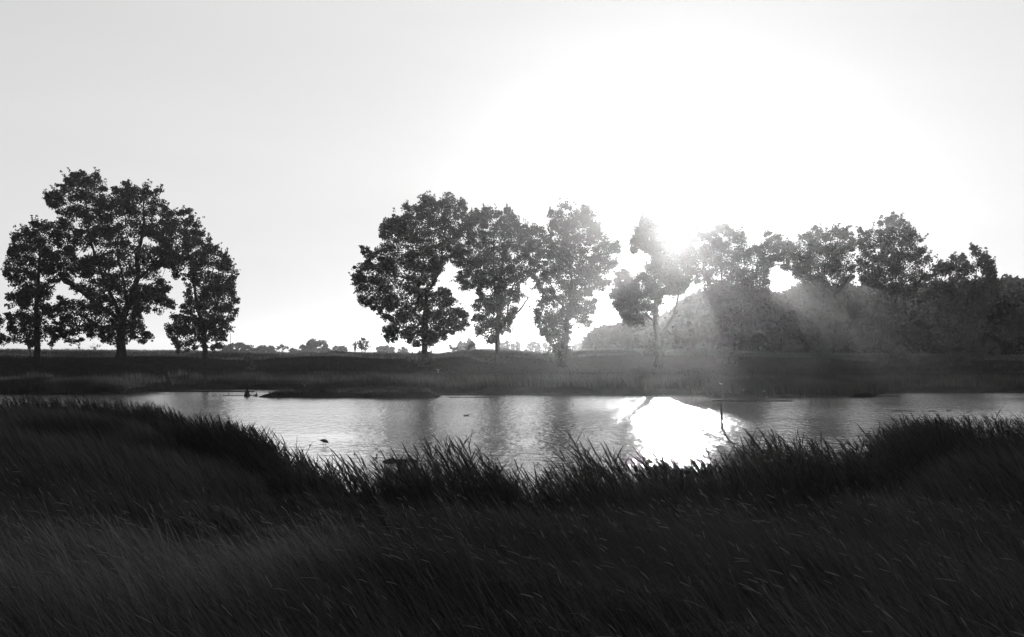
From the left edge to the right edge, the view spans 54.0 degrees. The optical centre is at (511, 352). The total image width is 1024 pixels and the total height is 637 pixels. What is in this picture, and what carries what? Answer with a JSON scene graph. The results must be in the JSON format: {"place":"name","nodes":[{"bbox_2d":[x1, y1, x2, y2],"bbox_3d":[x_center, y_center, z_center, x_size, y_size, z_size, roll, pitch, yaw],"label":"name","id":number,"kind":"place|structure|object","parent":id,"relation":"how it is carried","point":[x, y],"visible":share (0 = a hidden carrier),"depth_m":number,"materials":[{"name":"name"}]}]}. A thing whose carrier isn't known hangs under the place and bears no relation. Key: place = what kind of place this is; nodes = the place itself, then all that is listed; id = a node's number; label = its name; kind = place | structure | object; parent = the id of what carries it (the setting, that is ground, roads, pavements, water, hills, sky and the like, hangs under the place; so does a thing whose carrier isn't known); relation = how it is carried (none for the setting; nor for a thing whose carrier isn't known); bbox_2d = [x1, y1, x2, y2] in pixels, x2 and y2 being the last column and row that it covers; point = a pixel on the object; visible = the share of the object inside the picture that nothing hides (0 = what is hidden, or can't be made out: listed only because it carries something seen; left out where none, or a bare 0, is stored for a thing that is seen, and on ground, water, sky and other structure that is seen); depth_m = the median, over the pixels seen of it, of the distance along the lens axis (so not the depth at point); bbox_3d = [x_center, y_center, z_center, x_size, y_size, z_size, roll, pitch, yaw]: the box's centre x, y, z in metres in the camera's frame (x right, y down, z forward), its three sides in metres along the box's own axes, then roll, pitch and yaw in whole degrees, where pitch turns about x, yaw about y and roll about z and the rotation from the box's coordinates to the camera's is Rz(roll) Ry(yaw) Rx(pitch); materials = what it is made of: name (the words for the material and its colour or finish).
{"place":"outdoors","nodes":[
{"label":"outdoors","id":0,"kind":"place"},
{"bbox_2d":[0,389,1023,519],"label":"water","id":1,"kind":"structure","parent":0,"point":[528,430],"depth_m":47.48,"materials":[{"name":"grey liquid"}]},
{"bbox_2d":[244,388,249,395],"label":"tree stump","id":2,"kind":"object","parent":1,"relation":"on","point":[246,393],"visible":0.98,"depth_m":73.88,"materials":[{"name":"black wood"}]},
{"bbox_2d":[0,388,1023,529],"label":"reed","id":3,"kind":"object","parent":1,"relation":"on","point":[789,453],"depth_m":16.31,"materials":[{"name":"black plant"}]},
{"bbox_2d":[720,403,722,427],"bbox_3d":[8.920,2.922,42.769,0.154,1.555,0.108,0,0,0],"label":"mooring post","id":4,"kind":"object","parent":1,"relation":"in","point":[721,414],"visible":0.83,"depth_m":42.73,"materials":[{"name":"grey wood"}]},
{"bbox_2d":[721,385,764,400],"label":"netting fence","id":5,"kind":"object","parent":1,"relation":"in","point":[762,398],"visible":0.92,"depth_m":66.10,"materials":[{"name":"grey wood"}]},
{"bbox_2d":[683,376,873,396],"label":"reed bed","id":6,"kind":"object","parent":1,"relation":"in","point":[809,386],"visible":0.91,"depth_m":73.39,"materials":[{"name":"black plant"}]},
{"bbox_2d":[0,350,1023,505],"bbox_3d":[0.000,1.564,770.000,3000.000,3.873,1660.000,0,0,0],"label":"ground","id":7,"kind":"structure","parent":0,"point":[501,390],"depth_m":101.66,"materials":[{"name":"soil"}]},
{"bbox_2d":[0,314,6,346],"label":"broadleaf tree","id":8,"kind":"object","parent":7,"relation":"on","point":[3,337],"visible":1,"depth_m":102.61,"materials":[{"name":"black plant"}]},
{"bbox_2d":[0,215,62,368],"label":"broadleaf tree","id":9,"kind":"object","parent":7,"relation":"on","point":[23,295],"visible":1,"depth_m":103.19,"materials":[{"name":"black plant"}]},
{"bbox_2d":[0,376,187,393],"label":"reed bed","id":10,"kind":"object","parent":7,"relation":"on","point":[46,383],"visible":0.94,"depth_m":78.02,"materials":[{"name":"black plant"}]},
{"bbox_2d":[42,167,211,357],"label":"broadleaf tree","id":11,"kind":"object","parent":7,"relation":"on","point":[134,300],"visible":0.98,"depth_m":105.94,"materials":[{"name":"black plant"}]},
{"bbox_2d":[163,233,240,364],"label":"broadleaf tree","id":12,"kind":"object","parent":7,"relation":"on","point":[203,301],"visible":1,"depth_m":104.06,"materials":[{"name":"black plant"}]},
{"bbox_2d":[222,342,255,351],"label":"distant tree","id":13,"kind":"object","parent":7,"relation":"on","point":[242,346],"visible":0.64,"depth_m":329.13,"materials":[{"name":"grey plant"}]},
{"bbox_2d":[243,352,258,369],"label":"sapling bush","id":14,"kind":"object","parent":7,"relation":"on","point":[248,359],"visible":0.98,"depth_m":101.58,"materials":[{"name":"black plant"}]},
{"bbox_2d":[255,345,276,352],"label":"distant tree","id":15,"kind":"object","parent":7,"relation":"on","point":[264,348],"visible":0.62,"depth_m":339.07,"materials":[{"name":"grey plant"}]},
{"bbox_2d":[276,343,288,351],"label":"spiky bush","id":16,"kind":"object","parent":7,"relation":"on","point":[282,345],"visible":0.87,"depth_m":125.57,"materials":[{"name":"grey plant"}]},
{"bbox_2d":[297,338,330,352],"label":"distant tree","id":17,"kind":"object","parent":7,"relation":"on","point":[312,345],"visible":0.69,"depth_m":319.19,"materials":[{"name":"grey plant"}]},
{"bbox_2d":[330,345,347,351],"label":"distant tree","id":18,"kind":"object","parent":7,"relation":"on","point":[343,348],"visible":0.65,"depth_m":324.27,"materials":[{"name":"grey plant"}]},
{"bbox_2d":[268,385,437,395],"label":"island grass","id":19,"kind":"structure","parent":7,"relation":"on","point":[356,391],"depth_m":72.60,"materials":[{"name":"black plant"}]},
{"bbox_2d":[352,337,370,351],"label":"round bush","id":20,"kind":"object","parent":7,"relation":"on","point":[360,345],"visible":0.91,"depth_m":125.70,"materials":[{"name":"grey plant"}]},
{"bbox_2d":[376,345,395,352],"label":"distant tree","id":21,"kind":"object","parent":7,"relation":"on","point":[386,348],"visible":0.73,"depth_m":318.97,"materials":[{"name":"grey plant"}]},
{"bbox_2d":[398,346,408,352],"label":"distant tree","id":22,"kind":"object","parent":7,"relation":"on","point":[404,350],"visible":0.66,"depth_m":319.77,"materials":[{"name":"grey plant"}]},
{"bbox_2d":[348,191,471,364],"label":"broadleaf tree","id":23,"kind":"object","parent":7,"relation":"on","point":[390,302],"visible":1,"depth_m":104.09,"materials":[{"name":"black plant"}]},
{"bbox_2d":[406,350,434,366],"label":"leafy bush","id":24,"kind":"object","parent":7,"relation":"on","point":[419,353],"visible":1,"depth_m":103.42,"materials":[{"name":"black plant"}]},
{"bbox_2d":[449,345,459,350],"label":"round bush","id":25,"kind":"object","parent":7,"relation":"on","point":[453,349],"visible":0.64,"depth_m":127.81,"materials":[{"name":"grey plant"}]},
{"bbox_2d":[456,340,464,351],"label":"distant tree","id":26,"kind":"object","parent":7,"relation":"on","point":[460,345],"visible":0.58,"depth_m":299.17,"materials":[{"name":"grey plant"}]},
{"bbox_2d":[462,337,475,349],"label":"distant tree","id":27,"kind":"object","parent":7,"relation":"on","point":[468,340],"visible":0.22,"depth_m":304.48,"materials":[{"name":"grey plant"}]},
{"bbox_2d":[465,341,475,349],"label":"round bush","id":28,"kind":"object","parent":7,"relation":"on","point":[471,344],"visible":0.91,"depth_m":120.86,"materials":[{"name":"grey plant"}]},
{"bbox_2d":[483,351,509,365],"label":"leafy bush","id":29,"kind":"object","parent":7,"relation":"on","point":[492,354],"visible":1,"depth_m":104.28,"materials":[{"name":"grey plant"}]},
{"bbox_2d":[449,203,547,363],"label":"broadleaf tree","id":30,"kind":"object","parent":7,"relation":"on","point":[499,280],"visible":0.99,"depth_m":105.12,"materials":[{"name":"grey plant"}]},
{"bbox_2d":[500,340,509,348],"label":"distant tree","id":31,"kind":"object","parent":7,"relation":"on","point":[502,344],"visible":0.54,"depth_m":309.34,"materials":[{"name":"grey plant"}]},
{"bbox_2d":[0,433,1023,636],"bbox_3d":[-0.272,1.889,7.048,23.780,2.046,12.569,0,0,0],"label":"meadow grass","id":32,"kind":"structure","parent":7,"relation":"on","point":[842,629],"depth_m":7.57,"materials":[{"name":"black plant"}]},
{"bbox_2d":[0,400,1023,562],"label":"bank grass","id":33,"kind":"structure","parent":7,"relation":"on","point":[24,428],"depth_m":15.32,"materials":[{"name":"black plant"}]},
{"bbox_2d":[0,368,1023,392],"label":"waterside grass","id":34,"kind":"structure","parent":7,"relation":"on","point":[676,382],"depth_m":83.98,"materials":[{"name":"black plant"}]},
{"bbox_2d":[0,468,1023,636],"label":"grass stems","id":35,"kind":"object","parent":7,"relation":"on","point":[490,565],"visible":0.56,"depth_m":7.56,"materials":[{"name":"grey plant"}]},
{"bbox_2d":[3,471,1009,636],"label":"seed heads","id":36,"kind":"object","parent":35,"relation":"attached to","point":[530,555],"visible":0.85,"depth_m":7.58,"materials":[{"name":"grey plant"}]},
{"bbox_2d":[0,465,1023,636],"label":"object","id":37,"kind":"object","parent":35,"relation":"attached to","point":[795,579],"visible":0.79,"depth_m":7.32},
{"bbox_2d":[0,347,1023,365],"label":"crest grass","id":38,"kind":"structure","parent":7,"relation":"on","point":[799,354],"depth_m":113.36,"materials":[{"name":"grey plant"}]},
{"bbox_2d":[0,354,1023,376],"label":"embankment turf","id":39,"kind":"structure","parent":7,"relation":"on","point":[493,368],"depth_m":104.27,"materials":[{"name":"black plant"}]},
{"bbox_2d":[0,361,1023,382],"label":"meadow turf","id":40,"kind":"structure","parent":7,"relation":"on","point":[286,368],"depth_m":98.98,"materials":[{"name":"black plant"}]},
{"bbox_2d":[0,463,1023,636],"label":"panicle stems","id":41,"kind":"object","parent":7,"relation":"on","point":[514,570],"visible":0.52,"depth_m":7.38,"materials":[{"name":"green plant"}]},
{"bbox_2d":[0,463,1023,636],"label":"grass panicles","id":42,"kind":"object","parent":41,"relation":"attached to","point":[517,562],"depth_m":7.72,"materials":[{"name":"grey plant"}]},
{"bbox_2d":[510,340,522,350],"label":"distant tree","id":43,"kind":"object","parent":7,"relation":"on","point":[514,346],"visible":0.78,"depth_m":299.50,"materials":[{"name":"grey plant"}]},
{"bbox_2d":[524,340,541,351],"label":"distant tree","id":44,"kind":"object","parent":7,"relation":"on","point":[534,345],"visible":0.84,"depth_m":299.20,"materials":[{"name":"grey plant"}]},
{"bbox_2d":[541,341,550,351],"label":"distant tree","id":45,"kind":"object","parent":7,"relation":"on","point":[545,346],"visible":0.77,"depth_m":299.25,"materials":[{"name":"grey plant"}]},
{"bbox_2d":[543,342,574,367],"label":"leafy bush","id":46,"kind":"object","parent":7,"relation":"on","point":[547,356],"visible":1,"depth_m":103.99,"materials":[{"name":"grey plant"}]},
{"bbox_2d":[528,198,622,366],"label":"broadleaf tree","id":47,"kind":"object","parent":7,"relation":"on","point":[563,256],"visible":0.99,"depth_m":104.11,"materials":[{"name":"grey plant"}]},
{"bbox_2d":[571,341,581,350],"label":"distant tree","id":48,"kind":"object","parent":7,"relation":"on","point":[578,345],"visible":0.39,"depth_m":289.31,"materials":[{"name":"grey plant"}]},
{"bbox_2d":[581,313,664,348],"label":"wood","id":49,"kind":"object","parent":7,"relation":"on","point":[619,335],"visible":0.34,"depth_m":158.85,"materials":[{"name":"grey plant"}]},
{"bbox_2d":[608,212,697,366],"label":"broadleaf tree","id":50,"kind":"object","parent":7,"relation":"on","point":[666,269],"visible":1,"depth_m":103.11,"materials":[{"name":"grey plant"}]},
{"bbox_2d":[641,337,671,367],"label":"leafy bush","id":51,"kind":"object","parent":7,"relation":"on","point":[663,348],"visible":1,"depth_m":103.33,"materials":[{"name":"grey plant"}]},
{"bbox_2d":[696,341,711,350],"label":"pale bush","id":52,"kind":"object","parent":7,"relation":"on","point":[705,346],"visible":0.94,"depth_m":120.80,"materials":[{"name":"grey plant"}]},
{"bbox_2d":[714,346,739,364],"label":"leafy bush","id":53,"kind":"object","parent":7,"relation":"on","point":[726,355],"visible":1,"depth_m":103.85,"materials":[{"name":"grey plant"}]},
{"bbox_2d":[682,217,783,363],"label":"broadleaf tree","id":54,"kind":"object","parent":7,"relation":"on","point":[707,253],"visible":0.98,"depth_m":104.16,"materials":[{"name":"grey plant"}]},
{"bbox_2d":[775,223,858,364],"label":"broadleaf tree","id":55,"kind":"object","parent":7,"relation":"on","point":[832,252],"visible":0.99,"depth_m":104.28,"materials":[{"name":"grey plant"}]},
{"bbox_2d":[652,273,1023,355],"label":"wood","id":56,"kind":"object","parent":7,"relation":"on","point":[693,329],"visible":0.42,"depth_m":147.21,"materials":[{"name":"grey plant"}]},
{"bbox_2d":[848,211,937,367],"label":"broadleaf tree","id":57,"kind":"object","parent":7,"relation":"on","point":[877,278],"visible":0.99,"depth_m":104.13,"materials":[{"name":"grey plant"}]},
{"bbox_2d":[915,242,1000,366],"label":"broadleaf tree","id":58,"kind":"object","parent":7,"relation":"on","point":[967,340],"visible":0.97,"depth_m":105.07,"materials":[{"name":"black plant"}]},
{"bbox_2d":[982,338,1001,354],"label":"bush","id":59,"kind":"object","parent":7,"relation":"on","point":[996,350],"visible":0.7,"depth_m":118.81,"materials":[{"name":"black plant"}]},
{"bbox_2d":[0,0,1023,353],"label":"sky","id":60,"kind":"structure","parent":0,"point":[294,128],"materials":[{"name":"white"}]}
]}

